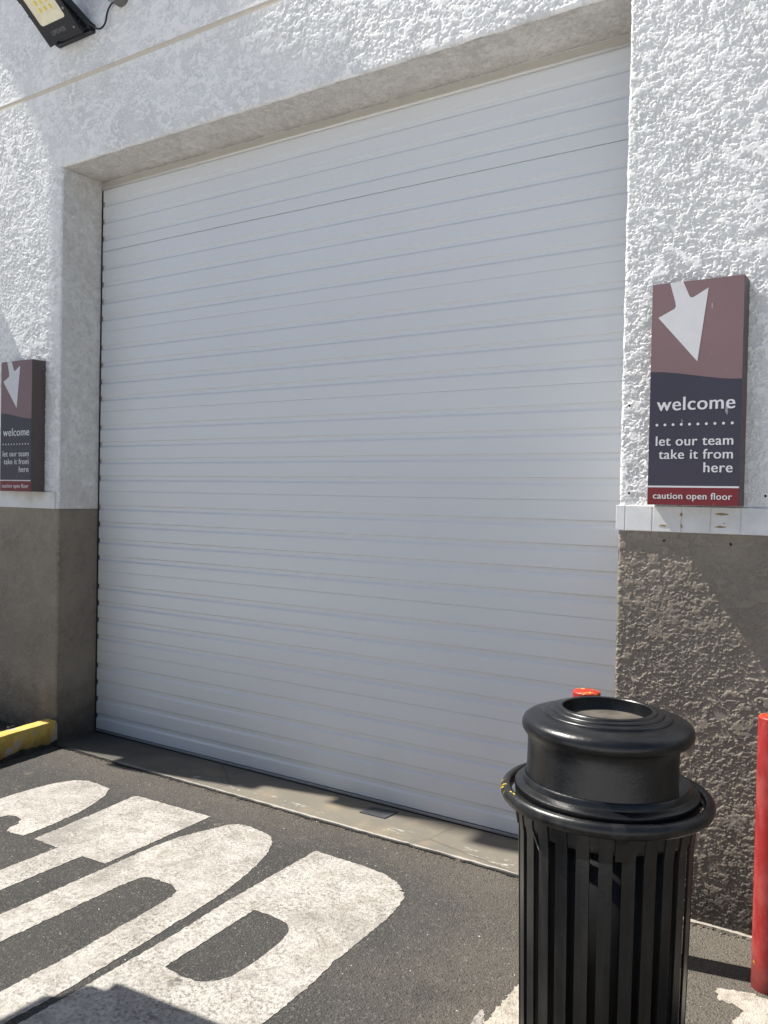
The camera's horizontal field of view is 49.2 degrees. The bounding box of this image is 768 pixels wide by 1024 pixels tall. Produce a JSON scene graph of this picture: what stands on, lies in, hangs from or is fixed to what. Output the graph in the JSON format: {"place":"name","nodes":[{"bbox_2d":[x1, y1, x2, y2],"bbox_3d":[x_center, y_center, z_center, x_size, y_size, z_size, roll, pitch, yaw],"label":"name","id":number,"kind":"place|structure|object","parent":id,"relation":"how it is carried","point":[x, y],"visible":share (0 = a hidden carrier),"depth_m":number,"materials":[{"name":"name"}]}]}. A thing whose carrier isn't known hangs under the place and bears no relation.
{"place":"outdoors","nodes":[
{"label":"outdoors","id":0,"kind":"place"},
{"bbox_2d":[2,725,16,730],"bbox_3d":[-2.382,1.411,5.380,0.170,0.082,0.160,2,1,33],"label":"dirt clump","id":1,"kind":"object","parent":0,"point":[11,727],"visible":0.09,"depth_m":5.38,"materials":[{"name":"black soil"}]},
{"bbox_2d":[0,720,57,740],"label":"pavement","id":2,"kind":"structure","parent":0,"point":[3,725],"depth_m":5.60,"materials":[{"name":"concrete"}]},
{"bbox_2d":[0,746,767,1023],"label":"asphalt lot","id":3,"kind":"structure","parent":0,"point":[411,956],"depth_m":3.16,"materials":[{"name":"grey asphalt"}]},
{"bbox_2d":[0,719,56,762],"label":"yellow kerb","id":4,"kind":"structure","parent":3,"relation":"on","point":[26,739],"depth_m":5.18,"materials":[{"name":"paint"}]},
{"bbox_2d":[0,780,403,1023],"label":"road lettering","id":5,"kind":"object","parent":3,"relation":"on","point":[335,908],"visible":1,"depth_m":3.29,"materials":[{"name":"white paint"}]},
{"bbox_2d":[54,745,517,876],"bbox_3d":[-0.606,1.537,4.375,3.625,0.001,0.030,2,1,33],"label":"tar joint","id":6,"kind":"object","parent":3,"relation":"on","point":[509,874],"visible":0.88,"depth_m":4.25,"materials":[{"name":"black asphalt"}]},
{"bbox_2d":[55,731,517,875],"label":"concrete slab","id":7,"kind":"structure","parent":3,"relation":"on","point":[479,847],"depth_m":4.43,"materials":[{"name":"beige concrete"}]},
{"bbox_2d":[359,807,397,818],"bbox_3d":[-0.026,1.541,4.302,0.161,0.004,0.120,2,1,33],"label":"steel plate","id":8,"kind":"object","parent":7,"relation":"on","point":[379,812],"visible":1,"depth_m":4.29,"materials":[{"name":"silver metal"}]},
{"bbox_2d":[0,0,767,940],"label":"garage building","id":9,"kind":"structure","parent":3,"relation":"on","point":[328,322],"depth_m":4.36,"materials":[{"name":"white paint"}]},
{"bbox_2d":[0,359,45,491],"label":"wall sign","id":10,"kind":"object","parent":9,"relation":"attached to","point":[23,406],"visible":1,"depth_m":5.43,"materials":[{"name":"multicoloured metal"}]},
{"bbox_2d":[17,0,112,47],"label":"floodlight","id":11,"kind":"object","parent":9,"relation":"attached to","point":[60,23],"visible":0.97,"depth_m":5.10,"materials":[{"name":"black metal"}]},
{"bbox_2d":[107,0,127,7],"bbox_3d":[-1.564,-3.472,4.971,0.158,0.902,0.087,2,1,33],"label":"junction box","id":12,"kind":"object","parent":9,"relation":"attached to","point":[120,3],"visible":1,"depth_m":4.99,"materials":[{"name":"grey metal"}]},
{"bbox_2d":[95,32,630,839],"bbox_3d":[-0.384,-0.399,4.663,3.685,3.910,0.068,2,1,33],"label":"overhead door","id":13,"kind":"structure","parent":9,"relation":"in","point":[361,372],"depth_m":4.43,"materials":[{"name":"white metal"}]},
{"bbox_2d":[647,274,749,505],"bbox_3d":[1.197,-0.449,3.194,0.336,0.848,0.102,2,1,33],"label":"wall sign","id":14,"kind":"object","parent":9,"relation":"attached to","point":[698,386],"visible":1,"depth_m":3.14,"materials":[{"name":"multicoloured metal"}]},
{"bbox_2d":[471,1009,484,1023],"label":"paint patch","id":15,"kind":"object","parent":3,"relation":"on","point":[478,1018],"visible":1,"depth_m":2.63,"materials":[{"name":"white paint"}]},
{"bbox_2d":[483,984,518,1023],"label":"paint patch","id":16,"kind":"object","parent":3,"relation":"on","point":[506,1011],"visible":0.37,"depth_m":2.66,"materials":[{"name":"white paint"}]},
{"bbox_2d":[572,688,600,696],"bbox_3d":[0.739,1.133,3.105,0.102,0.953,0.102,2,1,33],"label":"bollard","id":17,"kind":"object","parent":3,"relation":"on","point":[577,692],"visible":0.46,"depth_m":3.07,"materials":[{"name":"red paint"}]},
{"bbox_2d":[500,696,715,1023],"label":"trash can","id":18,"kind":"object","parent":3,"relation":"on","point":[606,801],"visible":1,"depth_m":2.17,"materials":[{"name":"black metal"}]},
{"bbox_2d":[715,988,767,1023],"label":"paint patch","id":19,"kind":"object","parent":3,"relation":"on","point":[753,1007],"visible":1,"depth_m":2.73,"materials":[{"name":"white paint"}]},
{"bbox_2d":[751,713,767,995],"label":"bollard","id":20,"kind":"object","parent":3,"relation":"on","point":[759,970],"visible":0.95,"depth_m":2.80,"materials":[{"name":"red paint"}]},
{"bbox_2d":[26,752,748,1012],"bbox_3d":[-0.527,1.557,3.427,4.328,0.016,1.584,2,1,33],"label":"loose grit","id":21,"kind":"object","parent":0,"point":[700,927],"visible":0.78,"depth_m":4.08,"materials":[{"name":"grey gravel"}]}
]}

